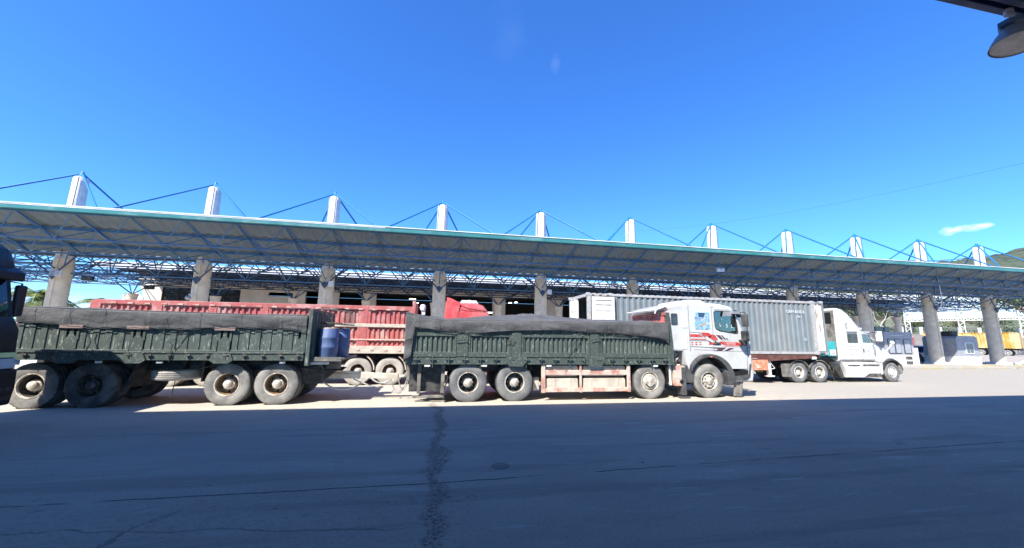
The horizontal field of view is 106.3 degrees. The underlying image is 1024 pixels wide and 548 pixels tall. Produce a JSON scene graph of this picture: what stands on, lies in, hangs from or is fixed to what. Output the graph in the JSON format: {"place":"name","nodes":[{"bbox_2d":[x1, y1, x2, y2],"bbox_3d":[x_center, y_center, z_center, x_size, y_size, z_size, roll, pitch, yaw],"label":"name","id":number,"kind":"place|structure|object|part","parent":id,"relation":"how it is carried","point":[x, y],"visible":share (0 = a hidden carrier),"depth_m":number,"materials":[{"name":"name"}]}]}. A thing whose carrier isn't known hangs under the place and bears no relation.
{"place":"outdoors","nodes":[
{"label":"outdoors","id":0,"kind":"place"},
{"bbox_2d":[122,278,581,317],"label":"terminal building","id":1,"kind":"structure","parent":0,"point":[520,306],"depth_m":48.90,"materials":[{"name":"beige concrete"}]},
{"bbox_2d":[161,287,186,300],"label":"window frame","id":2,"kind":"structure","parent":1,"relation":"in","point":[178,294],"depth_m":42.83,"materials":[{"name":"metal"}]},
{"bbox_2d":[162,287,190,300],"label":"window","id":3,"kind":"structure","parent":1,"relation":"in","point":[167,290],"depth_m":42.94,"materials":[{"name":"black glass"}]},
{"bbox_2d":[208,289,239,301],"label":"window","id":4,"kind":"structure","parent":1,"relation":"in","point":[229,294],"depth_m":43.93,"materials":[{"name":"black glass"}]},
{"bbox_2d":[208,289,240,301],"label":"window frame","id":5,"kind":"structure","parent":1,"relation":"in","point":[225,289],"depth_m":43.79,"materials":[{"name":"metal"}]},
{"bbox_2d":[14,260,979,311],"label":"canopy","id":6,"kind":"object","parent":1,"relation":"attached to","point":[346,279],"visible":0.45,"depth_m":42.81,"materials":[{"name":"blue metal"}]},
{"bbox_2d":[0,354,1023,547],"bbox_3d":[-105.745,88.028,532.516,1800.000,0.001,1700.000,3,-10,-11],"label":"ground","id":7,"kind":"structure","parent":0,"point":[921,458],"depth_m":5.92,"materials":[{"name":"grey concrete"}]},
{"bbox_2d":[0,243,27,405],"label":"black truck","id":8,"kind":"object","parent":7,"relation":"on","point":[10,306],"visible":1,"depth_m":8.53,"materials":[{"name":"paint"}]},
{"bbox_2d":[11,287,78,307],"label":"trees","id":9,"kind":"object","parent":7,"relation":"on","point":[38,298],"visible":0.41,"depth_m":33.83,"materials":[{"name":"green plant"}]},
{"bbox_2d":[0,171,122,364],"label":"mast column","id":10,"kind":"structure","parent":7,"relation":"on","point":[59,285],"depth_m":23.15,"materials":[{"name":"concrete"}]},
{"bbox_2d":[0,201,1023,309],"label":"loading canopy","id":11,"kind":"object","parent":10,"relation":"attached to","point":[37,230],"visible":0.94,"depth_m":25.64,"materials":[{"name":"blue metal"}]},
{"bbox_2d":[80,258,94,280],"bbox_3d":[-25.385,-0.319,23.081,0.626,1.430,0.220,3,-10,-11],"label":"floodlight","id":12,"kind":"object","parent":11,"relation":"hanging from","point":[88,278],"visible":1,"depth_m":22.96,"materials":[{"name":"metal"}]},
{"bbox_2d":[144,269,154,289],"bbox_3d":[-25.721,0.376,27.340,0.626,1.430,0.220,3,-10,-11],"label":"floodlight","id":13,"kind":"object","parent":11,"relation":"hanging from","point":[149,287],"visible":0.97,"depth_m":27.18,"materials":[{"name":"metal"}]},
{"bbox_2d":[716,262,724,271],"bbox_3d":[15.012,-0.521,27.722,0.626,0.730,0.220,3,-10,-11],"label":"floodlight","id":14,"kind":"object","parent":11,"relation":"hanging from","point":[720,270],"visible":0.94,"depth_m":27.58,"materials":[{"name":"white metal"}]},
{"bbox_2d":[71,298,104,305],"bbox_3d":[-41.288,5.130,39.052,5.542,5.352,5.691,3,-10,-11],"label":"palm tree","id":15,"kind":"object","parent":7,"relation":"on","point":[82,301],"visible":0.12,"depth_m":37.94,"materials":[{"name":"green plant"}]},
{"bbox_2d":[115,282,151,299],"bbox_3d":[-38.603,4.307,38.611,2.089,6.890,1.889,3,-10,-11],"label":"strut post","id":16,"kind":"object","parent":7,"relation":"on","point":[130,295],"visible":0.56,"depth_m":38.66,"materials":[{"name":"concrete"}]},
{"bbox_2d":[112,182,245,301],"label":"mast column","id":17,"kind":"structure","parent":7,"relation":"on","point":[201,282],"depth_m":24.53,"materials":[{"name":"concrete"}]},
{"bbox_2d":[9,307,408,408],"bbox_3d":[-8.276,2.428,11.911,10.145,2.877,2.640,3,-10,-11],"label":"drawbar trailer","id":18,"kind":"object","parent":7,"relation":"on","point":[228,366],"visible":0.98,"depth_m":10.65,"materials":[{"name":"green paint"}]},
{"bbox_2d":[15,306,308,361],"bbox_3d":[-9.643,1.843,11.737,6.962,1.489,2.647,3,-10,-11],"label":"tarpaulin","id":19,"kind":"object","parent":18,"relation":"on","point":[90,318],"visible":0.92,"depth_m":10.49,"materials":[{"name":"fabric"}]},
{"bbox_2d":[318,327,338,356],"bbox_3d":[-5.596,2.083,11.724,0.560,0.930,0.560,3,-10,-11],"label":"plastic drum","id":20,"kind":"object","parent":18,"relation":"on","point":[328,342],"visible":0.93,"depth_m":11.52,"materials":[{"name":"blue plastic"}]},
{"bbox_2d":[337,327,350,356],"bbox_3d":[-5.488,2.180,12.308,0.560,0.930,0.560,3,-10,-11],"label":"plastic drum","id":21,"kind":"object","parent":18,"relation":"on","point":[344,342],"visible":0.67,"depth_m":12.13,"materials":[{"name":"blue plastic"}]},
{"bbox_2d":[209,285,231,306],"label":"strut post","id":22,"kind":"object","parent":7,"relation":"on","point":[216,298],"visible":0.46,"depth_m":40.14,"materials":[{"name":"concrete"}]},
{"bbox_2d":[90,299,417,386],"bbox_3d":[-9.932,2.779,16.037,11.630,3.473,2.440,3,-10,-11],"label":"red trailer","id":23,"kind":"object","parent":7,"relation":"on","point":[377,335],"visible":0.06,"depth_m":15.60,"materials":[{"name":"paint"}]},
{"bbox_2d":[281,287,306,308],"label":"strut post","id":24,"kind":"object","parent":7,"relation":"on","point":[292,300],"visible":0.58,"depth_m":41.45,"materials":[{"name":"concrete"}]},
{"bbox_2d":[258,192,376,309],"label":"mast column","id":25,"kind":"structure","parent":7,"relation":"on","point":[326,291],"depth_m":25.93,"materials":[{"name":"concrete"}]},
{"bbox_2d":[356,290,377,310],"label":"strut post","id":26,"kind":"object","parent":7,"relation":"on","point":[366,303],"visible":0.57,"depth_m":42.84,"materials":[{"name":"concrete"}]},
{"bbox_2d":[341,297,488,384],"bbox_3d":[-4.075,2.939,17.214,6.720,3.713,2.440,3,-10,-11],"label":"red tractor","id":27,"kind":"object","parent":7,"relation":"on","point":[454,309],"visible":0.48,"depth_m":15.88,"materials":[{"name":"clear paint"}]},
{"bbox_2d":[389,200,492,317],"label":"mast column","id":28,"kind":"structure","parent":7,"relation":"on","point":[438,296],"depth_m":27.28,"materials":[{"name":"concrete"}]},
{"bbox_2d":[489,295,507,315],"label":"strut post","id":29,"kind":"object","parent":7,"relation":"on","point":[498,310],"visible":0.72,"depth_m":45.62,"materials":[{"name":"concrete"}]},
{"bbox_2d":[491,463,509,468],"bbox_3d":[-0.180,3.010,6.033,0.300,0.011,0.300,3,-10,-11],"label":"manhole cover","id":30,"kind":"object","parent":7,"relation":"on","point":[500,465],"visible":1,"depth_m":6.01,"materials":[{"name":"grey metal"}]},
{"bbox_2d":[504,208,597,314],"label":"mast column","id":31,"kind":"structure","parent":7,"relation":"on","point":[540,303],"depth_m":28.71,"materials":[{"name":"concrete"}]},
{"bbox_2d":[549,297,568,316],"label":"strut post","id":32,"kind":"object","parent":7,"relation":"on","point":[558,310],"visible":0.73,"depth_m":47.06,"materials":[{"name":"concrete"}]},
{"bbox_2d":[404,300,753,401],"bbox_3d":[2.486,2.627,14.055,12.296,3.498,3.100,3,-10,-11],"label":"cargo truck","id":33,"kind":"object","parent":7,"relation":"on","point":[705,353],"visible":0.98,"depth_m":12.85,"materials":[{"name":"green paint"}]},
{"bbox_2d":[403,312,669,365],"bbox_3d":[0.864,2.304,13.734,8.902,1.744,2.672,3,-10,-11],"label":"tarpaulin","id":34,"kind":"object","parent":33,"relation":"on","point":[532,322],"visible":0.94,"depth_m":12.57,"materials":[{"name":"fabric"}]},
{"bbox_3d":[5.752,1.608,13.626,0.260,0.420,0.026,3,-10,-11],"label":"rear window","id":35,"kind":"part","parent":33,"relation":"part of","materials":[{"name":"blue glass"}]},
{"bbox_2d":[607,215,693,294],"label":"mast column","id":36,"kind":"structure","parent":7,"relation":"on","point":[629,222],"depth_m":30.52,"materials":[{"name":"concrete"}]},
{"bbox_2d":[686,222,777,297],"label":"mast column","id":37,"kind":"structure","parent":7,"relation":"on","point":[712,236],"depth_m":32.14,"materials":[{"name":"concrete"}]},
{"bbox_2d":[751,354,819,376],"bbox_3d":[9.199,4.617,19.024,12.200,1.385,2.410,3,-10,-11],"label":"container chassis","id":38,"kind":"object","parent":7,"relation":"on","point":[762,362],"visible":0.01,"depth_m":18.58,"materials":[{"name":"metal"}]},
{"bbox_2d":[568,292,828,354],"bbox_3d":[9.366,2.619,19.383,12.800,2.680,2.535,3,-10,-11],"label":"shipping container","id":39,"kind":"object","parent":38,"relation":"on","point":[784,327],"visible":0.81,"depth_m":18.84,"materials":[{"name":"metal"}]},
{"bbox_2d":[570,299,578,317],"bbox_3d":[3.028,2.425,18.784,0.120,2.400,1.030,3,-10,-11],"label":"closed door","id":40,"kind":"structure","parent":39,"relation":"in","point":[574,304],"depth_m":18.77,"materials":[{"name":"white metal"}]},
{"bbox_2d":[592,296,614,319],"bbox_3d":[4.108,2.191,17.134,1.120,2.360,0.055,3,-10,-11],"label":"open door","id":41,"kind":"structure","parent":39,"relation":"in","point":[606,311],"depth_m":17.21,"materials":[{"name":"white metal"}]},
{"bbox_2d":[759,228,855,300],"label":"mast column","id":42,"kind":"structure","parent":7,"relation":"on","point":[787,240],"depth_m":33.47,"materials":[{"name":"concrete"}]},
{"bbox_2d":[754,308,902,382],"bbox_3d":[16.512,3.768,20.566,7.734,3.772,2.560,3,-10,-11],"label":"white tractor","id":43,"kind":"object","parent":7,"relation":"on","point":[854,351],"visible":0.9,"depth_m":19.75,"materials":[{"name":"paint"}]},
{"bbox_3d":[17.566,3.306,19.823,0.640,0.490,0.028,3,-10,-11],"label":"sleeper window","id":44,"kind":"part","parent":43,"relation":"part of","materials":[{"name":"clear glass"}]},
{"bbox_3d":[18.419,3.351,19.986,0.540,0.460,0.028,3,-10,-11],"label":"door window","id":45,"kind":"part","parent":43,"relation":"part of","materials":[{"name":"blue glass"}]},
{"bbox_2d":[827,233,927,344],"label":"mast column","id":46,"kind":"structure","parent":7,"relation":"on","point":[865,317],"depth_m":34.32,"materials":[{"name":"concrete"}]},
{"bbox_2d":[884,309,907,331],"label":"strut post","id":47,"kind":"object","parent":7,"relation":"on","point":[897,319],"visible":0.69,"depth_m":56.93,"materials":[{"name":"concrete"}]},
{"bbox_2d":[889,238,991,363],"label":"mast column","id":48,"kind":"structure","parent":7,"relation":"on","point":[933,333],"depth_m":35.54,"materials":[{"name":"concrete"}]},
{"bbox_2d":[902,362,1018,368],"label":"kerb","id":49,"kind":"structure","parent":7,"relation":"on","point":[922,365],"depth_m":31.59,"materials":[{"name":"grey concrete"}]},
{"bbox_2d":[874,327,919,364],"bbox_3d":[33.419,6.405,34.415,3.340,3.280,2.640,3,-10,-11],"label":"toll booth","id":50,"kind":"object","parent":49,"relation":"on","point":[902,350],"visible":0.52,"depth_m":33.25,"materials":[{"name":"white metal"}]},
{"bbox_2d":[888,340,911,352],"bbox_3d":[33.557,6.256,33.217,2.330,1.130,0.018,3,-10,-11],"label":"window","id":51,"kind":"structure","parent":50,"relation":"in","point":[907,342],"depth_m":33.20,"materials":[{"name":"grey glass"}]},
{"bbox_2d":[922,331,982,364],"bbox_3d":[41.372,6.950,36.235,2.680,3.030,2.600,3,-10,-11],"label":"guard booth","id":52,"kind":"object","parent":49,"relation":"on","point":[958,350],"visible":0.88,"depth_m":35.09,"materials":[{"name":"white metal"}]},
{"bbox_2d":[964,342,974,353],"bbox_3d":[41.761,6.765,35.044,1.000,1.020,0.055,3,-10,-11],"label":"window frame","id":53,"kind":"structure","parent":52,"relation":"in","point":[964,342],"depth_m":34.98,"materials":[{"name":"white metal"}]},
{"bbox_2d":[966,343,973,352],"bbox_3d":[41.767,6.760,35.010,0.800,0.860,0.014,3,-10,-11],"label":"window pane","id":54,"kind":"structure","parent":52,"relation":"in","point":[968,346],"depth_m":35.01,"materials":[{"name":"blue glass"}]},
{"bbox_2d":[912,334,1023,353],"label":"retaining wall","id":55,"kind":"structure","parent":7,"relation":"on","point":[918,339],"depth_m":87.64,"materials":[{"name":"concrete"}]},
{"bbox_2d":[890,327,1023,333],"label":"boundary fence","id":56,"kind":"object","parent":55,"relation":"on","point":[921,330],"visible":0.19,"depth_m":87.58,"materials":[{"name":"metal"}]},
{"bbox_2d":[922,333,1023,355],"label":"yellow trailer","id":57,"kind":"object","parent":7,"relation":"on","point":[1014,341],"visible":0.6,"depth_m":70.04,"materials":[{"name":"yellow metal"}]},
{"bbox_2d":[947,243,1023,364],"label":"mast column","id":58,"kind":"structure","parent":7,"relation":"on","point":[995,345],"depth_m":36.98,"materials":[{"name":"concrete"}]},
{"bbox_2d":[982,363,1023,367],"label":"kerb","id":59,"kind":"structure","parent":7,"relation":"on","point":[1019,366],"depth_m":34.92,"materials":[{"name":"grey concrete"}]},
{"bbox_2d":[0,0,1023,322],"label":"sky","id":60,"kind":"structure","parent":0,"point":[666,115],"materials":[{"name":"blue"}]},
{"bbox_2d":[843,308,859,327],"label":"strut post","id":61,"kind":"object","parent":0,"point":[855,318],"visible":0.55,"depth_m":55.59,"materials":[{"name":"metal"}]},
{"bbox_2d":[722,286,1023,335],"bbox_3d":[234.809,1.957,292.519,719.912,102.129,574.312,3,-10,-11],"label":"hillside","id":62,"kind":"structure","parent":0,"point":[888,322],"depth_m":151.50,"materials":[{"name":"green plant"}]},
{"bbox_2d":[648,163,1021,230],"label":"overhead cable","id":63,"kind":"object","parent":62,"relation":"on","point":[875,195],"visible":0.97,"depth_m":79.35,"materials":[{"name":"metal"}]},
{"bbox_2d":[825,305,874,317],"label":"tree","id":64,"kind":"object","parent":62,"relation":"on","point":[849,314],"visible":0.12,"depth_m":102.61,"materials":[{"name":"green plant"}]},
{"bbox_2d":[839,292,886,319],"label":"tree","id":65,"kind":"object","parent":62,"relation":"on","point":[857,310],"visible":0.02,"depth_m":122.70,"materials":[{"name":"green plant"}]},
{"bbox_2d":[852,293,896,323],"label":"tree","id":66,"kind":"object","parent":62,"relation":"on","point":[874,312],"visible":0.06,"depth_m":111.12,"materials":[{"name":"green plant"}]},
{"bbox_2d":[873,310,891,326],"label":"bare tree","id":67,"kind":"object","parent":62,"relation":"on","point":[882,321],"visible":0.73,"depth_m":97.57,"materials":[{"name":"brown plant"}]},
{"bbox_2d":[874,306,901,326],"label":"tree","id":68,"kind":"object","parent":62,"relation":"on","point":[882,318],"visible":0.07,"depth_m":127.08,"materials":[{"name":"green plant"}]},
{"bbox_2d":[873,294,911,331],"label":"tree","id":69,"kind":"object","parent":62,"relation":"on","point":[893,313],"visible":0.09,"depth_m":105.66,"materials":[{"name":"green plant"}]},
{"bbox_2d":[902,317,922,329],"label":"tree","id":70,"kind":"object","parent":62,"relation":"on","point":[913,323],"visible":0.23,"depth_m":120.97,"materials":[{"name":"green plant"}]},
{"bbox_2d":[875,323,1023,332],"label":"undergrowth","id":71,"kind":"object","parent":62,"relation":"on","point":[1007,329],"visible":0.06,"depth_m":106.08,"materials":[{"name":"green plant"}]},
{"bbox_2d":[940,318,973,332],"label":"tree","id":72,"kind":"object","parent":62,"relation":"on","point":[955,323],"visible":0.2,"depth_m":116.94,"materials":[{"name":"green plant"}]},
{"bbox_2d":[905,250,1023,260],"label":"overhead cable","id":73,"kind":"object","parent":62,"relation":"on","point":[966,258],"visible":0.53,"depth_m":51.59,"materials":[{"name":"metal"}]},
{"bbox_2d":[964,318,983,326],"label":"tree","id":74,"kind":"object","parent":62,"relation":"on","point":[978,324],"visible":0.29,"depth_m":111.98,"materials":[{"name":"green plant"}]},
{"bbox_2d":[981,317,1016,326],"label":"tree","id":75,"kind":"object","parent":62,"relation":"on","point":[1008,322],"visible":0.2,"depth_m":105.50,"materials":[{"name":"green plant"}]},
{"bbox_2d":[975,296,1023,313],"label":"tree","id":76,"kind":"object","parent":62,"relation":"on","point":[1015,301],"visible":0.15,"depth_m":74.83,"materials":[{"name":"green plant"}]},
{"bbox_2d":[913,345,924,361],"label":"pickup truck","id":77,"kind":"object","parent":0,"point":[921,352],"visible":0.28,"depth_m":41.29,"materials":[{"name":"metal"}]},
{"bbox_2d":[902,294,1023,336],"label":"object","id":78,"kind":"object","parent":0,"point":[975,313],"visible":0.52,"depth_m":91.43,"materials":[{"name":"white metal"}]},
{"bbox_2d":[936,248,1023,267],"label":"hill","id":79,"kind":"structure","parent":0,"point":[1001,260],"depth_m":359.24,"materials":[{"name":"green plant"}]},
{"bbox_2d":[937,0,1023,16],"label":"overhead canopy","id":80,"kind":"object","parent":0,"point":[997,7],"depth_m":8.79,"materials":[{"name":"grey metal"}]},
{"bbox_2d":[987,7,1023,57],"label":"bay lamp","id":81,"kind":"object","parent":80,"relation":"hanging from","point":[1008,41],"visible":1,"depth_m":8.78,"materials":[{"name":"grey metal"}]}
]}

